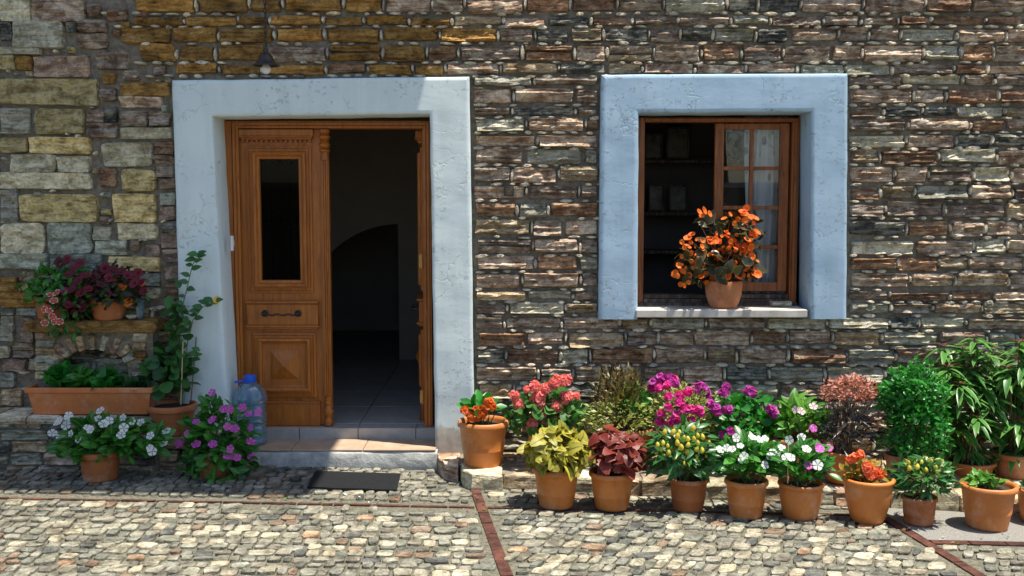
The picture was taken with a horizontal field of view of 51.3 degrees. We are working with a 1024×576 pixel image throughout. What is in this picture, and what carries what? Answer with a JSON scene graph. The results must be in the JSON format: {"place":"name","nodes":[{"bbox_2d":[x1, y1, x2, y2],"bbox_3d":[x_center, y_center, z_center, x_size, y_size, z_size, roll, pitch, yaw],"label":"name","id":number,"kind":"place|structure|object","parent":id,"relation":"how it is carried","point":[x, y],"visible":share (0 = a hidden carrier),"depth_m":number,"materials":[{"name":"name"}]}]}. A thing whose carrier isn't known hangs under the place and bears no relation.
{"place":"outdoors","nodes":[
{"label":"outdoors","id":0,"kind":"place"},
{"bbox_2d":[0,465,1023,575],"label":"street","id":1,"kind":"structure","parent":0,"point":[54,522],"depth_m":5.73,"materials":[{"name":"stone"}]},
{"bbox_2d":[45,407,175,482],"bbox_3d":[-2.495,0.967,6.671,0.764,0.456,0.476,1,5,14],"label":"potted plant","id":2,"kind":"object","parent":1,"relation":"on","point":[91,453],"visible":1,"depth_m":6.59,"materials":[{"name":"green plant"}]},
{"bbox_2d":[0,317,239,472],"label":"stone niche","id":3,"kind":"object","parent":1,"relation":"on","point":[25,439],"visible":0.47,"depth_m":6.92,"materials":[{"name":"beige stone"}]},
{"bbox_2d":[13,255,96,342],"bbox_3d":[-2.934,0.077,6.889,0.564,0.577,0.436,0,5,0],"label":"potted petunia","id":4,"kind":"object","parent":3,"relation":"on","point":[52,303],"visible":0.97,"depth_m":6.83,"materials":[{"name":"plant"}]},
{"bbox_2d":[24,358,161,413],"bbox_3d":[-2.728,0.638,6.962,0.825,0.352,0.270,0,5,0],"label":"trough planter","id":5,"kind":"object","parent":3,"relation":"on","point":[112,390],"visible":0.98,"depth_m":6.90,"materials":[{"name":"ceramic"}]},
{"bbox_2d":[84,258,150,320],"bbox_3d":[-2.582,0.007,6.916,0.489,0.402,0.362,0,5,0],"label":"potted petunia","id":6,"kind":"object","parent":3,"relation":"on","point":[106,300],"visible":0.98,"depth_m":6.85,"materials":[{"name":"plant"}]},
{"bbox_2d":[126,314,136,319],"bbox_3d":[-2.479,0.190,6.955,0.074,0.028,0.074,0,5,0],"label":"dish","id":7,"kind":"object","parent":3,"relation":"on","point":[131,316],"visible":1,"depth_m":6.93,"materials":[{"name":"white ceramic"}]},
{"bbox_2d":[139,250,222,436],"bbox_3d":[-2.179,0.357,6.924,0.499,1.202,0.354,3,6,26],"label":"potted vine","id":8,"kind":"object","parent":3,"relation":"on","point":[176,370],"visible":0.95,"depth_m":6.93,"materials":[{"name":"plant"}]},
{"bbox_2d":[172,388,263,484],"bbox_3d":[-1.864,0.976,6.807,0.539,0.682,0.504,5,7,45],"label":"potted plant","id":9,"kind":"object","parent":1,"relation":"on","point":[211,462],"visible":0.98,"depth_m":6.71,"materials":[{"name":"green plant"}]},
{"bbox_2d":[230,424,437,470],"bbox_3d":[-1.188,1.115,7.292,1.384,0.275,0.474,0,5,0],"label":"doorstep","id":10,"kind":"object","parent":1,"relation":"on","point":[394,446],"visible":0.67,"depth_m":7.16,"materials":[{"name":"grey stone"}]},
{"bbox_2d":[233,374,267,445],"bbox_3d":[-1.770,0.819,7.217,0.228,0.467,0.228,0,5,0],"label":"water bottle","id":11,"kind":"object","parent":10,"relation":"on","point":[249,378],"visible":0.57,"depth_m":7.20,"materials":[{"name":"blue plastic"}]},
{"bbox_2d":[307,471,400,490],"bbox_3d":[-0.991,1.216,6.722,0.573,0.026,0.407,0,5,0],"label":"doormat","id":12,"kind":"object","parent":1,"relation":"on","point":[339,480],"visible":1,"depth_m":6.69,"materials":[{"name":"grey rubber"}]},
{"bbox_2d":[0,0,1023,459],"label":"stone house","id":13,"kind":"structure","parent":1,"relation":"on","point":[344,172],"depth_m":7.04,"materials":[{"name":"stone"}]},
{"bbox_2d":[230,236,233,250],"bbox_3d":[-1.870,-0.299,7.139,0.020,0.100,0.035,0,5,0],"label":"doorbell","id":14,"kind":"object","parent":13,"relation":"attached to","point":[232,242],"visible":1,"depth_m":7.12,"materials":[{"name":"white plastic"}]},
{"bbox_2d":[235,129,333,426],"bbox_3d":[-1.569,-0.050,7.339,0.662,2.067,0.132,0,5,0],"label":"door leaf","id":15,"kind":"structure","parent":13,"relation":"in","point":[284,174],"depth_m":7.35,"materials":[{"name":"brown wood"}]},
{"bbox_2d":[412,131,424,422],"bbox_3d":[-0.663,-0.084,7.722,0.133,2.067,0.614,0,5,-4],"label":"door leaf","id":16,"kind":"structure","parent":13,"relation":"in","point":[419,307],"depth_m":7.51,"materials":[{"name":"brown wood"}]},
{"bbox_2d":[504,186,513,195],"bbox_3d":[-0.021,-0.641,7.042,0.066,0.066,0.054,0,5,0],"label":"wall vent","id":17,"kind":"object","parent":13,"relation":"attached to","point":[512,191],"depth_m":7.02,"materials":[{"name":"black metal"}]},
{"bbox_2d":[638,116,743,292],"bbox_3d":[1.306,-0.400,8.574,1.078,2.300,0.310,0,5,0],"label":"wall shelf","id":18,"kind":"object","parent":13,"relation":"in","point":[666,231],"depth_m":8.66,"materials":[{"name":"brown wood"}]},
{"bbox_2d":[645,133,662,158],"bbox_3d":[1.121,-1.120,8.439,0.136,0.204,0.030,0,5,0],"label":"picture frame","id":19,"kind":"object","parent":18,"relation":"on","point":[653,145],"visible":0.95,"depth_m":8.44,"materials":[{"name":"brown wood"}]},
{"bbox_2d":[648,184,663,211],"bbox_3d":[1.145,-0.717,8.475,0.124,0.218,0.030,0,5,0],"label":"picture frame","id":20,"kind":"object","parent":18,"relation":"on","point":[655,197],"visible":1,"depth_m":8.47,"materials":[{"name":"brown wood"}]},
{"bbox_2d":[666,127,689,158],"bbox_3d":[1.312,-1.145,8.436,0.182,0.254,0.030,0,5,0],"label":"picture frame","id":21,"kind":"object","parent":18,"relation":"on","point":[677,142],"visible":1,"depth_m":8.44,"materials":[{"name":"brown wood"}]},
{"bbox_2d":[669,185,687,211],"bbox_3d":[1.320,-0.713,8.475,0.145,0.210,0.030,0,5,0],"label":"picture frame","id":22,"kind":"object","parent":18,"relation":"on","point":[678,195],"visible":1,"depth_m":8.47,"materials":[{"name":"brown wood"}]},
{"bbox_2d":[637,118,799,302],"bbox_3d":[1.388,-0.512,7.299,1.119,1.289,0.118,0,5,0],"label":"window frame","id":23,"kind":"structure","parent":13,"relation":"in","point":[794,139],"depth_m":7.25,"materials":[{"name":"brown wood"}]},
{"bbox_2d":[671,205,767,308],"bbox_3d":[1.375,-0.211,7.110,0.648,0.692,0.454,0,5,0],"label":"potted begonia","id":24,"kind":"object","parent":13,"relation":"on","point":[723,289],"visible":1,"depth_m":7.04,"materials":[{"name":"plant"}]},
{"bbox_2d":[742,116,792,292],"bbox_3d":[1.775,-0.538,7.420,0.337,1.305,0.051,0,5,-2],"label":"curtain","id":25,"kind":"object","parent":13,"relation":"hanging from","point":[766,154],"visible":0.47,"depth_m":7.41,"materials":[{"name":"fabric"}]},
{"bbox_2d":[770,301,791,306],"bbox_3d":[1.825,0.108,7.222,0.140,0.039,0.073,0,5,0],"label":"flat stone","id":26,"kind":"object","parent":13,"relation":"on","point":[780,303],"visible":1,"depth_m":7.20,"materials":[{"name":"grey stone"}]},
{"bbox_3d":[-1.549,-4.683,5.959,3.699,0.160,1.470,0,5,0],"label":"porch roof","id":27,"kind":"object","parent":13,"relation":"attached to","visible":0},
{"bbox_2d":[252,0,279,73],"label":"hanging lamp","id":28,"kind":"object","parent":27,"relation":"hanging from","point":[266,62],"visible":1,"depth_m":6.45,"materials":[{"name":"brown metal"}]},
{"bbox_2d":[516,419,595,509],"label":"potted plant","id":29,"kind":"object","parent":1,"relation":"on","point":[558,461],"visible":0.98,"depth_m":6.18,"materials":[{"name":"yellow plant"}]},
{"bbox_2d":[588,424,647,511],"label":"potted plant","id":30,"kind":"object","parent":1,"relation":"on","point":[611,475],"visible":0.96,"depth_m":6.18,"materials":[{"name":"red plant"}]},
{"bbox_2d":[642,413,720,512],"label":"potted plant","id":31,"kind":"object","parent":1,"relation":"on","point":[688,490],"visible":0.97,"depth_m":6.18,"materials":[{"name":"green plant"}]},
{"bbox_2d":[437,451,1020,515],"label":"stone kerb","id":32,"kind":"structure","parent":1,"relation":"on","point":[512,471],"depth_m":6.60,"materials":[{"name":"beige stone"}]},
{"bbox_2d":[456,389,508,467],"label":"potted plant","id":33,"kind":"object","parent":32,"relation":"on","point":[483,432],"visible":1,"depth_m":6.73,"materials":[{"name":"orange plant"}]},
{"bbox_2d":[502,374,593,440],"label":"potted plant","id":34,"kind":"object","parent":32,"relation":"on","point":[544,405],"visible":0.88,"depth_m":6.72,"materials":[{"name":"pink plant"}]},
{"bbox_2d":[577,362,669,465],"bbox_3d":[0.691,0.806,6.881,0.563,0.679,0.535,-5,7,-45],"label":"potted plant","id":35,"kind":"object","parent":32,"relation":"on","point":[630,395],"visible":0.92,"depth_m":6.80,"materials":[{"name":"green plant"}]},
{"bbox_2d":[639,372,725,471],"bbox_3d":[1.100,0.846,6.845,0.571,0.622,0.522,0,5,0],"label":"potted plant","id":36,"kind":"object","parent":32,"relation":"on","point":[659,385],"visible":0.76,"depth_m":6.74,"materials":[{"name":"pink plant"}]},
{"bbox_2d":[692,381,788,472],"bbox_3d":[1.454,0.878,6.837,0.562,0.573,0.531,-4,6,-37],"label":"potted plant","id":37,"kind":"object","parent":32,"relation":"on","point":[744,402],"visible":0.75,"depth_m":6.73,"materials":[{"name":"green plant"}]},
{"bbox_2d":[768,388,832,475],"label":"potted plant","id":38,"kind":"object","parent":32,"relation":"on","point":[799,410],"visible":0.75,"depth_m":6.71,"materials":[{"name":"green plant"}]},
{"bbox_2d":[816,372,886,484],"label":"potted plant","id":39,"kind":"object","parent":32,"relation":"on","point":[841,451],"visible":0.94,"depth_m":6.54,"materials":[{"name":"red plant"}]},
{"bbox_2d":[867,354,955,484],"bbox_3d":[2.444,0.813,6.518,0.541,0.795,0.460,0,5,0],"label":"potted plant","id":40,"kind":"object","parent":32,"relation":"on","point":[905,407],"visible":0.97,"depth_m":6.43,"materials":[{"name":"green plant"}]},
{"bbox_2d":[922,333,1014,476],"bbox_3d":[2.929,0.742,6.806,0.672,0.908,0.634,0,5,0],"label":"potted plant","id":41,"kind":"object","parent":32,"relation":"on","point":[976,397],"visible":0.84,"depth_m":6.75,"materials":[{"name":"green plant"}]},
{"bbox_2d":[982,339,1023,479],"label":"potted plant","id":42,"kind":"object","parent":32,"relation":"on","point":[1010,462],"visible":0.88,"depth_m":6.74,"materials":[{"name":"green plant"}]},
{"bbox_2d":[707,425,788,519],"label":"potted plant","id":43,"kind":"object","parent":1,"relation":"on","point":[746,491],"visible":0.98,"depth_m":6.09,"materials":[{"name":"green plant"}]},
{"bbox_2d":[766,424,842,520],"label":"potted plant","id":44,"kind":"object","parent":1,"relation":"on","point":[800,493],"visible":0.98,"depth_m":6.07,"materials":[{"name":"green plant"}]},
{"bbox_2d":[835,449,895,524],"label":"potted plant","id":45,"kind":"object","parent":1,"relation":"on","point":[868,486],"visible":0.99,"depth_m":6.03,"materials":[{"name":"orange plant"}]},
{"bbox_2d":[887,507,1023,541],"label":"concrete pavement","id":46,"kind":"structure","parent":0,"point":[949,525],"depth_m":6.01,"materials":[{"name":"grey concrete"}]},
{"bbox_2d":[883,453,963,526],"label":"potted plant","id":47,"kind":"object","parent":46,"relation":"on","point":[919,508],"visible":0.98,"depth_m":6.03,"materials":[{"name":"green plant"}]},
{"bbox_2d":[959,467,1018,531],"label":"potted plant","id":48,"kind":"object","parent":46,"relation":"on","point":[988,501],"visible":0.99,"depth_m":5.97,"materials":[{"name":"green plant"}]},
{"bbox_2d":[1017,480,1023,520],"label":"potted plant","id":49,"kind":"object","parent":46,"relation":"on","point":[1021,497],"visible":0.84,"depth_m":6.16,"materials":[{"name":"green plant"}]}
]}

